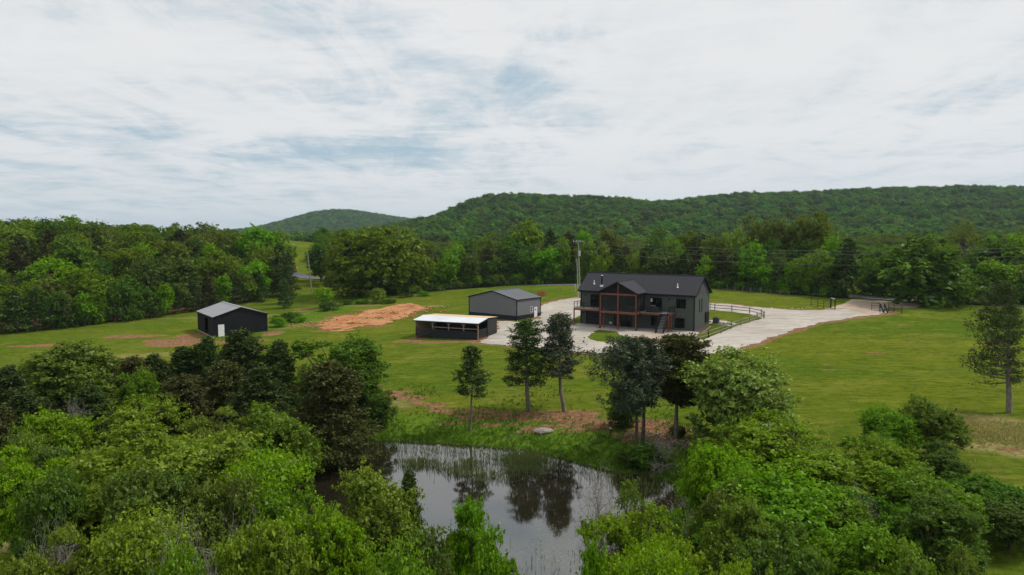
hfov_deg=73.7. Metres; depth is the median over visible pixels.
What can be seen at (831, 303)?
entrance frame
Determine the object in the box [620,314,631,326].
patio door
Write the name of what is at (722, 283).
shrub
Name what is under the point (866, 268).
broadleaf tree
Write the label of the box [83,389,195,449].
broadleaf tree
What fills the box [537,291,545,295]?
barrier
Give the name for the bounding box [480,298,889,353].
gravel drive
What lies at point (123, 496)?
broadleaf tree
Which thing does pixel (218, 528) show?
broadleaf tree
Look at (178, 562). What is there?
broadleaf tree
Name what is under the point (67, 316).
broadleaf tree
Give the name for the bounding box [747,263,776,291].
broadleaf tree
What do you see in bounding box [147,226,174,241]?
broadleaf tree
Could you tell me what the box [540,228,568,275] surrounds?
cedar tree
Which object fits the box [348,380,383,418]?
broadleaf tree
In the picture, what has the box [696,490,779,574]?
broadleaf tree
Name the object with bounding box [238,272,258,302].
broadleaf tree
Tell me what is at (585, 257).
broadleaf tree
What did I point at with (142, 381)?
broadleaf tree
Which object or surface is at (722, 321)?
gravel path
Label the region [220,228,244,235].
broadleaf tree
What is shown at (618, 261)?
cedar tree
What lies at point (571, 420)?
wood chips
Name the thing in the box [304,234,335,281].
broadleaf tree
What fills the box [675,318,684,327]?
window
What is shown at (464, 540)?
broadleaf tree
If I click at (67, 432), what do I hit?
broadleaf tree
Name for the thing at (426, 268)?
broadleaf tree
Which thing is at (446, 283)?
shrub
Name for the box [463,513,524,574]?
broadleaf tree
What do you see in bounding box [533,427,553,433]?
boulder
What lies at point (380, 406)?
broadleaf tree
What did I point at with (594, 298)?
sliding door
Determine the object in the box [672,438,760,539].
broadleaf tree
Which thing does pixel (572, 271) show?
broadleaf tree
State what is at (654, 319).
window
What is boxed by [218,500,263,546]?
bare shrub
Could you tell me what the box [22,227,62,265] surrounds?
cedar tree
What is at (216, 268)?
oak tree
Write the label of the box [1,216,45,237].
broadleaf tree
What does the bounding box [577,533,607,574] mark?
broadleaf tree
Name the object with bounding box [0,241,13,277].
oak tree
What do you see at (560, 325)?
cedar tree
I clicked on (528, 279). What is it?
shrub
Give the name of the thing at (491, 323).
board door
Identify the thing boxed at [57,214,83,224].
broadleaf tree
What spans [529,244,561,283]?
broadleaf tree
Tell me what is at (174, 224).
broadleaf tree
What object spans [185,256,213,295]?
broadleaf tree
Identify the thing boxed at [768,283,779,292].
shrub
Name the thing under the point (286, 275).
cedar tree
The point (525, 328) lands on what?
cedar tree
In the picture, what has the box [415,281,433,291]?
shrub
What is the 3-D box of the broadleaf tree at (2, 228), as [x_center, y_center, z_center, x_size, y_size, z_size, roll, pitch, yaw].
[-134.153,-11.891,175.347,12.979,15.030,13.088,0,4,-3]
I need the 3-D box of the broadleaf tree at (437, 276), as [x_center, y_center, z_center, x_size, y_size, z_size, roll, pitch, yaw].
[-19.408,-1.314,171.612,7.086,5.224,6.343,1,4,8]
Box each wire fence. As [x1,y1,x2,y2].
[409,280,542,295]
[718,284,789,294]
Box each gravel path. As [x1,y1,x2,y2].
[709,320,735,325]
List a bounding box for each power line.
[312,246,574,259]
[315,242,577,256]
[579,242,1016,254]
[580,240,1003,250]
[583,246,1013,258]
[585,251,1021,264]
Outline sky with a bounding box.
[0,0,1023,231]
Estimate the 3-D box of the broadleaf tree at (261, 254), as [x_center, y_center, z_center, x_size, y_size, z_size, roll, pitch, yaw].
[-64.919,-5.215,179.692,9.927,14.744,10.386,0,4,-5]
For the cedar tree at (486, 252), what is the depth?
182.79 m
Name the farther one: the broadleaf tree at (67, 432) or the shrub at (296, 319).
the shrub at (296, 319)
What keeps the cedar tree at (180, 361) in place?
on the ground at (842, 371)
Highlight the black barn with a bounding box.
[196,301,267,337]
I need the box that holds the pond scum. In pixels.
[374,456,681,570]
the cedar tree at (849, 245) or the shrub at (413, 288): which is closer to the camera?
the cedar tree at (849, 245)
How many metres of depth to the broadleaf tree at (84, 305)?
127.99 m
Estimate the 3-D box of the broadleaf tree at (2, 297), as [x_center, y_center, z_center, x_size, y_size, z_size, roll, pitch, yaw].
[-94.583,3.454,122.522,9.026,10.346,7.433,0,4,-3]
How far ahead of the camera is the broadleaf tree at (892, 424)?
45.18 m
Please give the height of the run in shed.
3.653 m
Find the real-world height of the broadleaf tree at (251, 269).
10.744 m
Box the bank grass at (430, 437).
[284,384,829,508]
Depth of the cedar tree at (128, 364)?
56.36 m
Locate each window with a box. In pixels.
[651,316,657,325]
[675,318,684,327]
[676,299,685,308]
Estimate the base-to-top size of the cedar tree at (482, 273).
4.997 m
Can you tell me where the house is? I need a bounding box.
[573,272,711,333]
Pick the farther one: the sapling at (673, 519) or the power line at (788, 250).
the power line at (788, 250)
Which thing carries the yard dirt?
on the gravel drive
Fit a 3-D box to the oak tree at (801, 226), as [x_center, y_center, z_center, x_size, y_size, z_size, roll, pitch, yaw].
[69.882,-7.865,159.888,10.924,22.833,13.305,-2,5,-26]
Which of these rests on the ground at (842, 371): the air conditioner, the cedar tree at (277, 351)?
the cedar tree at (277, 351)
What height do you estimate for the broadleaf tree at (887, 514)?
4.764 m
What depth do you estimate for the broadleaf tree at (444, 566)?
23.09 m
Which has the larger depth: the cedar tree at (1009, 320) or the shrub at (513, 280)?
the shrub at (513, 280)
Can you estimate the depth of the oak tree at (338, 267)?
188.80 m
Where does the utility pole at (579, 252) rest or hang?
on the ground at (842, 371)
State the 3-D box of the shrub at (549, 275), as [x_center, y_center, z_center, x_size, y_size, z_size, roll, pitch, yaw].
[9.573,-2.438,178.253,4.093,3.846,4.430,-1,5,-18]
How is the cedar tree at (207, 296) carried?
on the ground at (842, 371)
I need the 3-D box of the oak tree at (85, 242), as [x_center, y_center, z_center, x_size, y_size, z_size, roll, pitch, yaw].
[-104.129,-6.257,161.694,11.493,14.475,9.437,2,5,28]
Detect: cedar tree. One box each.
[0,245,36,285]
[0,289,31,332]
[0,363,34,438]
[0,404,26,461]
[1,390,69,440]
[4,234,38,277]
[19,286,55,331]
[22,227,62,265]
[37,253,52,274]
[65,384,115,444]
[92,236,106,270]
[106,355,159,421]
[144,352,175,414]
[153,372,224,438]
[159,346,204,399]
[162,229,198,275]
[181,335,224,414]
[182,279,206,311]
[195,275,222,309]
[200,359,246,430]
[206,327,284,418]
[217,365,300,446]
[227,269,249,303]
[250,271,271,302]
[263,339,307,419]
[266,267,281,296]
[267,242,291,288]
[275,265,299,302]
[276,277,294,307]
[278,251,301,292]
[283,359,386,468]
[384,271,414,293]
[397,467,425,536]
[451,343,493,429]
[473,269,492,286]
[476,246,497,275]
[499,250,525,283]
[500,317,549,410]
[536,312,583,411]
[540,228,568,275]
[562,231,581,276]
[577,334,659,445]
[593,240,600,271]
[605,382,639,428]
[609,249,628,272]
[617,246,632,272]
[621,335,677,444]
[636,250,652,273]
[643,332,722,437]
[672,252,695,274]
[686,234,703,274]
[705,251,735,287]
[706,269,721,287]
[746,367,796,432]
[814,236,873,297]
[825,260,849,293]
[958,277,1023,413]
[978,245,1011,274]
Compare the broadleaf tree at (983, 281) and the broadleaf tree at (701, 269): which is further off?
the broadleaf tree at (701, 269)
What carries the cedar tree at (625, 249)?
on the ground at (842, 371)
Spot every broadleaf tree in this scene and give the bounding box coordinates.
[0,219,10,260]
[0,223,42,266]
[0,269,10,296]
[0,271,36,288]
[0,285,12,328]
[0,297,8,328]
[0,422,59,471]
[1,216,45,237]
[1,218,23,228]
[5,461,91,567]
[14,253,86,289]
[14,404,95,454]
[16,338,129,414]
[26,218,80,255]
[26,443,106,523]
[31,217,74,241]
[33,236,102,269]
[38,290,68,329]
[50,289,79,328]
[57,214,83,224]
[67,290,97,325]
[72,220,118,244]
[76,256,120,281]
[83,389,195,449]
[87,289,109,323]
[90,224,129,246]
[90,452,212,572]
[96,235,135,261]
[98,279,135,321]
[104,226,139,246]
[107,224,127,231]
[110,364,162,414]
[111,275,147,313]
[115,285,146,320]
[121,256,172,313]
[133,241,162,268]
[136,285,164,317]
[141,535,209,574]
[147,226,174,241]
[155,282,174,315]
[158,253,203,307]
[163,222,179,231]
[163,225,193,239]
[168,282,193,313]
[175,469,271,573]
[180,221,221,239]
[185,234,216,261]
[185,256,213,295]
[194,241,220,275]
[198,228,227,236]
[203,512,323,574]
[210,239,243,273]
[210,273,233,303]
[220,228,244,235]
[221,445,293,494]
[224,478,325,553]
[232,222,285,266]
[236,258,273,300]
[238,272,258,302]
[239,400,328,489]
[243,240,282,290]
[260,513,344,574]
[266,227,297,271]
[282,490,376,574]
[286,331,393,409]
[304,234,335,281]
[312,284,335,304]
[330,455,427,573]
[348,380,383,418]
[355,517,441,574]
[365,390,397,425]
[391,522,457,574]
[404,243,416,285]
[407,254,438,290]
[425,272,446,290]
[434,252,461,288]
[437,491,500,574]
[438,240,465,275]
[449,273,471,288]
[455,252,480,284]
[460,236,481,272]
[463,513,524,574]
[480,258,507,285]
[498,234,528,274]
[503,218,544,273]
[516,241,542,281]
[523,269,543,283]
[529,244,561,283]
[550,235,572,280]
[561,261,583,282]
[573,238,597,274]
[574,226,596,267]
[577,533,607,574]
[588,254,610,271]
[591,240,614,271]
[626,250,640,272]
[631,243,652,272]
[641,228,668,272]
[641,249,682,273]
[666,237,689,274]
[670,344,806,456]
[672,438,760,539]
[680,452,861,574]
[681,476,761,574]
[694,254,714,276]
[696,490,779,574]
[699,407,837,502]
[702,552,773,574]
[720,222,750,278]
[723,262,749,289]
[729,515,838,574]
[732,238,750,282]
[735,239,767,289]
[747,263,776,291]
[754,445,901,503]
[759,439,853,486]
[761,237,787,280]
[763,249,790,292]
[774,260,798,293]
[783,236,819,262]
[788,481,885,552]
[790,253,813,294]
[793,518,906,574]
[803,246,834,293]
[815,481,923,562]
[822,230,842,290]
[839,429,906,469]
[844,431,928,483]
[850,397,924,461]
[853,533,941,574]
[855,231,988,309]
[857,245,875,281]
[857,272,875,294]
[859,266,883,295]
[862,460,993,544]
[868,248,896,295]
[892,487,993,574]
[895,392,977,459]
[914,436,974,482]
[932,263,974,292]
[934,470,1023,510]
[938,218,982,257]
[941,542,994,574]
[953,272,984,302]
[960,238,1006,294]
[967,276,998,304]
[976,255,1023,301]
[977,232,1023,276]
[978,497,1023,551]
[1010,264,1023,303]
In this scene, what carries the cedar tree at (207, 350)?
on the ground at (842, 371)
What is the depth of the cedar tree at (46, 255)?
147.85 m
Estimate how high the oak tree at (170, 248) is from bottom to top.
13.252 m
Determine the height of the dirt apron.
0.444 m
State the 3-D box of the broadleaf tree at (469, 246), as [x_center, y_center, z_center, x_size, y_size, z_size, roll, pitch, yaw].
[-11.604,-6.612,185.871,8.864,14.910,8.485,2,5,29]
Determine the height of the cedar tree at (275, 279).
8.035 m
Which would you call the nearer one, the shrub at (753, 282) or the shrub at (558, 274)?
the shrub at (753, 282)
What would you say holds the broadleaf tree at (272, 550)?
on the ground at (842, 371)
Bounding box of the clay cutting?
[316,303,427,330]
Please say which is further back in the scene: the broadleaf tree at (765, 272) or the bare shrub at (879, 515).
the broadleaf tree at (765, 272)
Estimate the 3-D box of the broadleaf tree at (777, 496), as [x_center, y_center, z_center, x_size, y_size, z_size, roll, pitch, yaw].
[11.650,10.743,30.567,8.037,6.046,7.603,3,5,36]
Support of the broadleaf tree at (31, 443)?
on the ground at (842, 371)
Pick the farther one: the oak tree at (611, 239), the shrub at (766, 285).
the oak tree at (611, 239)
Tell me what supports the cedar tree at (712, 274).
on the ground at (842, 371)
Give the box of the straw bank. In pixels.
[829,407,1023,461]
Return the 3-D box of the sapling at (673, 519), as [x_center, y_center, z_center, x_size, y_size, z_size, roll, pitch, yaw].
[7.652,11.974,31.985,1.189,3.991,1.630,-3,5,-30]
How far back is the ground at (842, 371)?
79.97 m
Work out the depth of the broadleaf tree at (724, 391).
47.29 m
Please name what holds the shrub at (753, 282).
on the ground at (842, 371)
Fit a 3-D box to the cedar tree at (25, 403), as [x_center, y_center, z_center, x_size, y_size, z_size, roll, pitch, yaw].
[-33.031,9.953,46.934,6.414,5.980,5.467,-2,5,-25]
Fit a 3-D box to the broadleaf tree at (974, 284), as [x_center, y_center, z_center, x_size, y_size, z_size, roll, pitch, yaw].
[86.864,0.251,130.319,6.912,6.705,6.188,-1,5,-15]
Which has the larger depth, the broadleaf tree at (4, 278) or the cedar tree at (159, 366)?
the broadleaf tree at (4, 278)
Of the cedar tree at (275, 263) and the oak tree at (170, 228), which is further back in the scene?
the oak tree at (170, 228)
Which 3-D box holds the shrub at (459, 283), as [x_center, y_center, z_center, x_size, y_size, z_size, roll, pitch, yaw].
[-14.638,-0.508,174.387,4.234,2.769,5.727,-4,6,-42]
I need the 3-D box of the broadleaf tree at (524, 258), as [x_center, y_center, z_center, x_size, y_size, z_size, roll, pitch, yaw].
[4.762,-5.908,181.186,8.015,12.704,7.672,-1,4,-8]
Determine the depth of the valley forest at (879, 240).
323.86 m
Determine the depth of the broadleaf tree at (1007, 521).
33.17 m
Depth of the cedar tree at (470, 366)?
55.42 m
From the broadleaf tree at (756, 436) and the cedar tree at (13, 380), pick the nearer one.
the broadleaf tree at (756, 436)
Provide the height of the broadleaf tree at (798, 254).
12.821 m
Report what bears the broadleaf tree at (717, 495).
on the ground at (842, 371)
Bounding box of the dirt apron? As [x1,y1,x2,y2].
[825,299,923,314]
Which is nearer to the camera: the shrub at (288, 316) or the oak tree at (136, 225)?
the shrub at (288, 316)
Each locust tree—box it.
[0,442,69,557]
[0,518,113,574]
[34,419,264,556]
[65,489,213,574]
[173,403,252,446]
[195,436,322,541]
[574,498,710,574]
[599,522,698,574]
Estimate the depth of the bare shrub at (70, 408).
51.18 m
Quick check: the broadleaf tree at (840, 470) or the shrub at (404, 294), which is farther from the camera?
the shrub at (404, 294)
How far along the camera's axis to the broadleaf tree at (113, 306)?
133.66 m
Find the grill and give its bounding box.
[646,305,659,312]
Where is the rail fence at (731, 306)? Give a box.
[695,303,764,338]
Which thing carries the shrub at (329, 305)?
on the ground at (842, 371)
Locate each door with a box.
[218,324,224,336]
[487,318,496,336]
[534,307,536,316]
[587,311,598,323]
[590,294,598,306]
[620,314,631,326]
[650,297,661,310]
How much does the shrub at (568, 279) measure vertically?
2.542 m
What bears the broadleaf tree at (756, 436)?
on the ground at (842, 371)
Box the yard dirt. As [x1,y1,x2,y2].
[630,333,670,344]
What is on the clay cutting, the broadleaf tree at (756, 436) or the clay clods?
the clay clods
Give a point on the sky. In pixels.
(232, 114)
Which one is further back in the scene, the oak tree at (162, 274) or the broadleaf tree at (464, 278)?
the broadleaf tree at (464, 278)
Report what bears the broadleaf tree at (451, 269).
on the ground at (842, 371)
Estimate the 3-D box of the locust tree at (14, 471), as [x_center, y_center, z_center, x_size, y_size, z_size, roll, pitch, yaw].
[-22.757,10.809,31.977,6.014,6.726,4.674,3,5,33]
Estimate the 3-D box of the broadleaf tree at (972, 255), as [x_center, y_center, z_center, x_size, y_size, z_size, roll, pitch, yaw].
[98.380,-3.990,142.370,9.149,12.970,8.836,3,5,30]
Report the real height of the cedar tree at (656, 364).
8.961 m
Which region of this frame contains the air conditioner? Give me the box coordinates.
[712,317,719,323]
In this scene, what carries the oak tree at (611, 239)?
on the ground at (842, 371)
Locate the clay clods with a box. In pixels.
[275,305,459,327]
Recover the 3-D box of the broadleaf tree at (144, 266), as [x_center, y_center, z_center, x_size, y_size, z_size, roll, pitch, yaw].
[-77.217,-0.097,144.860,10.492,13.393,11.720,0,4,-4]
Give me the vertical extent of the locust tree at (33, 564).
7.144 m
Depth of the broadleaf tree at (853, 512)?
29.75 m
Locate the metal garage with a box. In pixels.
[468,288,541,320]
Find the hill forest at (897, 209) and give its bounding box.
[200,184,1023,242]
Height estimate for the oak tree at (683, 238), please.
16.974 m
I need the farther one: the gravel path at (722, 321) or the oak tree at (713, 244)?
the oak tree at (713, 244)
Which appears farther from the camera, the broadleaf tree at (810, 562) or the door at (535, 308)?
the door at (535, 308)
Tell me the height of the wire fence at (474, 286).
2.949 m
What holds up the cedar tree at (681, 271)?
on the ground at (842, 371)
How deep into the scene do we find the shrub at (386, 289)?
165.03 m
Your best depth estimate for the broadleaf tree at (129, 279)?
139.15 m
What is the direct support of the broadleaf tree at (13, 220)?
on the ground at (842, 371)
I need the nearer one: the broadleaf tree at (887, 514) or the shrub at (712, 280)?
the broadleaf tree at (887, 514)
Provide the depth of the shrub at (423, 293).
159.69 m
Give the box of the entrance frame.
[830,298,835,308]
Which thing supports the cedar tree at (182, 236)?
on the ground at (842, 371)
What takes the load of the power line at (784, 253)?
attached to the utility pole at (579, 252)
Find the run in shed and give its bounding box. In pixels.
[413,314,497,339]
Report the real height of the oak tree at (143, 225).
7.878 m
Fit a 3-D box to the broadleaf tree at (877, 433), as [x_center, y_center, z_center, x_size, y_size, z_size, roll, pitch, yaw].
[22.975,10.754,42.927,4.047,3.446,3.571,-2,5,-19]
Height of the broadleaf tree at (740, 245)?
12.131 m
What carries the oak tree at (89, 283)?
on the ground at (842, 371)
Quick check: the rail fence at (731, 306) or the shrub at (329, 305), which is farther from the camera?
the shrub at (329, 305)
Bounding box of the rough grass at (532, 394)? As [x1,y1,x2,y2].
[398,383,857,455]
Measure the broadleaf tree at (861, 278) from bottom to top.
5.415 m
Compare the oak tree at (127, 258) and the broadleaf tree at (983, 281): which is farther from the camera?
the oak tree at (127, 258)
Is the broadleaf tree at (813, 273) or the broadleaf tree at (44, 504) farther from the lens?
the broadleaf tree at (813, 273)
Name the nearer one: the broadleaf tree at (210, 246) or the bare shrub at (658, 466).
the bare shrub at (658, 466)
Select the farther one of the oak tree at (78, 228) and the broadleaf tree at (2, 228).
the oak tree at (78, 228)
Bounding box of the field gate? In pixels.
[871,303,888,311]
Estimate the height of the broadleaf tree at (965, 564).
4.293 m
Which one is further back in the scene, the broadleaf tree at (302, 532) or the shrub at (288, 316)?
the shrub at (288, 316)
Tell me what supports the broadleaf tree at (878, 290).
on the ground at (842, 371)
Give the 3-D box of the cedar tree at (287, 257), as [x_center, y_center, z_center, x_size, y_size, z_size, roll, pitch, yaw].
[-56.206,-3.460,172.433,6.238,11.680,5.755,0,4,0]
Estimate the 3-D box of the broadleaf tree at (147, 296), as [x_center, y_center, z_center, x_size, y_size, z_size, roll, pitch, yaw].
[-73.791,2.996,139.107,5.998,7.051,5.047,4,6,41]
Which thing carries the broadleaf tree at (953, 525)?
on the ground at (842, 371)
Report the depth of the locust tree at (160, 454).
32.69 m
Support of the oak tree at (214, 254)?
on the ground at (842, 371)
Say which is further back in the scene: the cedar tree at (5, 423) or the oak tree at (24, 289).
the oak tree at (24, 289)
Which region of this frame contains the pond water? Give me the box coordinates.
[292,440,686,574]
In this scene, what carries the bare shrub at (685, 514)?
on the ground at (842, 371)
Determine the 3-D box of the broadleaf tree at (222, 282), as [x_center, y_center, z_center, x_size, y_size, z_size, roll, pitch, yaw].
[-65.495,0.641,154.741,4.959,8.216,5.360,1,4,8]
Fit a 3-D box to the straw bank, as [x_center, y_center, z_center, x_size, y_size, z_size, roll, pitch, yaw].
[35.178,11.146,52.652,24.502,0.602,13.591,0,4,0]
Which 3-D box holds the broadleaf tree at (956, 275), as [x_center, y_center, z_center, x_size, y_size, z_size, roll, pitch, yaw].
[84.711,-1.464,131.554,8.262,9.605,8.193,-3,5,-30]
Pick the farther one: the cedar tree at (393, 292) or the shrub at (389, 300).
the cedar tree at (393, 292)
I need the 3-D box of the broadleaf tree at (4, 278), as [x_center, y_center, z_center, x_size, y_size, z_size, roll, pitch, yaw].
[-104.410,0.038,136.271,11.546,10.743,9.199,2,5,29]
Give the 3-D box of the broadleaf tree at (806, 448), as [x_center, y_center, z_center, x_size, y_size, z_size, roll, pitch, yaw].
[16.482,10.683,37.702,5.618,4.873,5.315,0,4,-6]
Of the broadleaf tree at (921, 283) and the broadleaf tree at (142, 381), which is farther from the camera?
the broadleaf tree at (921, 283)
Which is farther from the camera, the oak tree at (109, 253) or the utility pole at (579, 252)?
the oak tree at (109, 253)
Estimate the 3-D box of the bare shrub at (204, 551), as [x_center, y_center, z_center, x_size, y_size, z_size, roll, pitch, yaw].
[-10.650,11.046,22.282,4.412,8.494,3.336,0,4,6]
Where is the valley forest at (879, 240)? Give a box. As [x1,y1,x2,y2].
[309,227,1023,280]
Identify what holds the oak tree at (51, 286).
on the ground at (842, 371)
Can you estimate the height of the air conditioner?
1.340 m
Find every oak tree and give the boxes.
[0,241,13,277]
[0,281,50,323]
[28,272,77,327]
[46,234,96,267]
[50,215,79,238]
[59,261,120,324]
[70,219,112,238]
[72,232,100,270]
[102,250,138,287]
[108,244,156,288]
[115,228,159,249]
[121,223,161,233]
[122,222,160,232]
[142,237,194,271]
[149,260,180,289]
[160,226,180,236]
[186,230,217,257]
[193,252,248,305]
[203,244,244,286]
[206,230,245,255]
[319,244,344,273]
[320,221,429,299]
[321,269,339,289]
[403,242,436,282]
[475,231,507,276]
[598,223,627,271]
[674,226,702,272]
[701,234,726,276]
[739,213,768,278]
[762,211,797,259]
[784,205,842,286]
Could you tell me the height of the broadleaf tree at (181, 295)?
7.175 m
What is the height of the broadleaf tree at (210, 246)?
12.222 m
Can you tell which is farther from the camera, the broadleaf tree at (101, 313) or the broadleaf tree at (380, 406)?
the broadleaf tree at (101, 313)
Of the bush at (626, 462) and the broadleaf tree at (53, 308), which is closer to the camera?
the bush at (626, 462)
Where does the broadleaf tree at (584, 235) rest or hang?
on the ground at (842, 371)
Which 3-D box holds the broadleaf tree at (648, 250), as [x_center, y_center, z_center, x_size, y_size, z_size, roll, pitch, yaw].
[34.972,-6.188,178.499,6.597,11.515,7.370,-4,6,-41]
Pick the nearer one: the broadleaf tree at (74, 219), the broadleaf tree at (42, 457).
the broadleaf tree at (42, 457)
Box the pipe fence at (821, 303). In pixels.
[811,298,829,307]
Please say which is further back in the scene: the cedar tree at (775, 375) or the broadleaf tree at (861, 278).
the broadleaf tree at (861, 278)
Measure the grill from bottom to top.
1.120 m
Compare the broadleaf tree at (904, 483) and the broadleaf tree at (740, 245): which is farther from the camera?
the broadleaf tree at (740, 245)
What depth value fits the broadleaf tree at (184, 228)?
204.56 m
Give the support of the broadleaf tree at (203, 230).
on the ground at (842, 371)
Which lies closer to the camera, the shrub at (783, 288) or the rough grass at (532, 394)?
the rough grass at (532, 394)
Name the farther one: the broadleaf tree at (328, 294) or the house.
the broadleaf tree at (328, 294)
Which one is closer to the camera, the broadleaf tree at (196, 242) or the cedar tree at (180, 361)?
the cedar tree at (180, 361)
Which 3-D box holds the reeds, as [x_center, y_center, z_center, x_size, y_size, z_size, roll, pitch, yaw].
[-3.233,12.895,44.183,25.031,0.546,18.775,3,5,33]
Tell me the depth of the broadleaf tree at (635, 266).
171.24 m
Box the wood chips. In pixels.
[435,407,706,440]
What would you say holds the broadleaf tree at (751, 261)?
on the ground at (842, 371)
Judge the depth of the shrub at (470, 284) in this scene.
174.00 m
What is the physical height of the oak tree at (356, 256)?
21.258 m
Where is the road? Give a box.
[293,272,1023,305]
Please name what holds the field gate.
attached to the pipe fence
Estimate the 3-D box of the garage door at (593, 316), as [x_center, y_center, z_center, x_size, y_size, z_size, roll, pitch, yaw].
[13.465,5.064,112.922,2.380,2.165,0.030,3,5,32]
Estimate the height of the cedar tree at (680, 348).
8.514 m
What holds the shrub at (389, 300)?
on the ground at (842, 371)
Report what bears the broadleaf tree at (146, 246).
on the ground at (842, 371)
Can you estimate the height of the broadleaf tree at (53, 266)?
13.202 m
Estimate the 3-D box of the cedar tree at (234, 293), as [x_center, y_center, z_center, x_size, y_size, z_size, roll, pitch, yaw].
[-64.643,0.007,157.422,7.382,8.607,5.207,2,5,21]
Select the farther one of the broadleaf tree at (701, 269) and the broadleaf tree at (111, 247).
the broadleaf tree at (111, 247)
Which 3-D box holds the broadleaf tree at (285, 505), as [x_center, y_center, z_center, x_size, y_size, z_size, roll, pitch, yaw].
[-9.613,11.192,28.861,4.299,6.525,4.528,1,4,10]
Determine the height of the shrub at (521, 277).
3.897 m
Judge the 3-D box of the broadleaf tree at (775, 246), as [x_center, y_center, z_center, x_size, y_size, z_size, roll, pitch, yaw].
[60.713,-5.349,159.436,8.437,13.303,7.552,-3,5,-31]
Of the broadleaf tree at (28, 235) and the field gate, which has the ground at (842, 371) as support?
the broadleaf tree at (28, 235)
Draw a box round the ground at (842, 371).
[0,199,1023,574]
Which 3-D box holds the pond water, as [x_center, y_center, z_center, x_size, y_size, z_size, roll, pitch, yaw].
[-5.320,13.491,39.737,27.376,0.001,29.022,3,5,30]
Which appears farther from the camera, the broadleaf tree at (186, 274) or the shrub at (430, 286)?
the shrub at (430, 286)
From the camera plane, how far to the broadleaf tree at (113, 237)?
180.32 m
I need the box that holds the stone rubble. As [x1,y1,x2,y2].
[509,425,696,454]
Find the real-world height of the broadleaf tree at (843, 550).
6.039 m
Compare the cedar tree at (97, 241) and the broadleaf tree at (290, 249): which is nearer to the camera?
the cedar tree at (97, 241)
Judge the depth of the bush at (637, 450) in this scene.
47.14 m
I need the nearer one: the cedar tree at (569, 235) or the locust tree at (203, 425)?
the locust tree at (203, 425)
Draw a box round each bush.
[614,449,637,471]
[625,438,685,471]
[667,424,687,438]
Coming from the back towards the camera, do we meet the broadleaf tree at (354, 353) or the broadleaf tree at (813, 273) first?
the broadleaf tree at (813, 273)
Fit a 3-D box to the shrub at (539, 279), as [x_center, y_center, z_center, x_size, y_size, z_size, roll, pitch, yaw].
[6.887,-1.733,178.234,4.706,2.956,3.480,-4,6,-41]
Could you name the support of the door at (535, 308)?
in the metal garage
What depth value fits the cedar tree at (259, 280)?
161.98 m
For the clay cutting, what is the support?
on the ground at (842, 371)
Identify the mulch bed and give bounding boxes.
[696,326,709,331]
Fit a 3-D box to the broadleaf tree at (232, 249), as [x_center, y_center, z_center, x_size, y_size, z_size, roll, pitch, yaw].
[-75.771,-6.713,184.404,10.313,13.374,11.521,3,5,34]
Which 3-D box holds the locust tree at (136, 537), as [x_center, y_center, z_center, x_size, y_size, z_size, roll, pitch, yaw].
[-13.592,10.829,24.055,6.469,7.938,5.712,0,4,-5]
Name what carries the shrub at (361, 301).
on the ground at (842, 371)
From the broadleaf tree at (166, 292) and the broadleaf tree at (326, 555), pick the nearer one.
the broadleaf tree at (326, 555)
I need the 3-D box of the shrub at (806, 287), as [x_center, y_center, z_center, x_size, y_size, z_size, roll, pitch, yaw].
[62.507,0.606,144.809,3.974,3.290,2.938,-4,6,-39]
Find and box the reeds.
[362,437,684,574]
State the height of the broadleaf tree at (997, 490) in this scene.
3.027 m
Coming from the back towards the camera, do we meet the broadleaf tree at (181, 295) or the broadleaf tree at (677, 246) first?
the broadleaf tree at (677, 246)
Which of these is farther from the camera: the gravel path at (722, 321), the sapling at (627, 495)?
the gravel path at (722, 321)
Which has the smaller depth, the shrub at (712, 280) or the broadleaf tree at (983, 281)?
the broadleaf tree at (983, 281)
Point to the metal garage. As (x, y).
(516, 304)
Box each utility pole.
[307,253,311,291]
[573,240,582,297]
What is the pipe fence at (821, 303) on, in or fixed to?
on the dirt apron
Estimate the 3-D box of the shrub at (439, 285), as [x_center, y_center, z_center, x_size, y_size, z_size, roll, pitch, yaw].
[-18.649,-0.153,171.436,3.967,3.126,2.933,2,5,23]
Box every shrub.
[18,512,84,570]
[62,394,93,430]
[146,499,219,574]
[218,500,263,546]
[268,317,290,327]
[269,311,302,320]
[289,316,306,322]
[319,300,343,309]
[339,300,352,304]
[351,299,369,303]
[369,288,387,303]
[380,286,392,294]
[380,299,396,303]
[389,283,403,294]
[398,293,413,296]
[400,284,410,292]
[406,285,424,292]
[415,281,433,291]
[416,291,431,295]
[432,281,444,290]
[438,279,454,289]
[448,280,464,288]
[464,280,473,287]
[471,275,483,286]
[479,274,495,286]
[492,274,507,285]
[504,275,514,283]
[507,273,524,284]
[521,277,534,284]
[530,275,543,284]
[542,271,555,283]
[552,271,563,283]
[556,275,576,283]
[573,273,583,282]
[574,457,626,545]
[646,440,679,476]
[665,496,696,536]
[708,278,716,287]
[710,280,724,288]
[743,279,761,290]
[758,281,772,292]
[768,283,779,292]
[775,282,792,293]
[785,287,804,293]
[800,283,813,295]
[807,286,823,295]
[819,284,833,296]
[827,289,846,297]
[842,480,884,531]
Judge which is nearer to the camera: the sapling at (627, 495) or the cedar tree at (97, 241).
the sapling at (627, 495)
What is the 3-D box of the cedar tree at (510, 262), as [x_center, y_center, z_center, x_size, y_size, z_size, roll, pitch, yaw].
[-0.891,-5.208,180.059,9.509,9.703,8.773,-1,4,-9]
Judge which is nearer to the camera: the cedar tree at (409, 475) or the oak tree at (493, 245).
the cedar tree at (409, 475)
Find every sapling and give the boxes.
[613,477,648,517]
[661,504,686,538]
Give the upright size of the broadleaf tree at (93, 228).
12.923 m

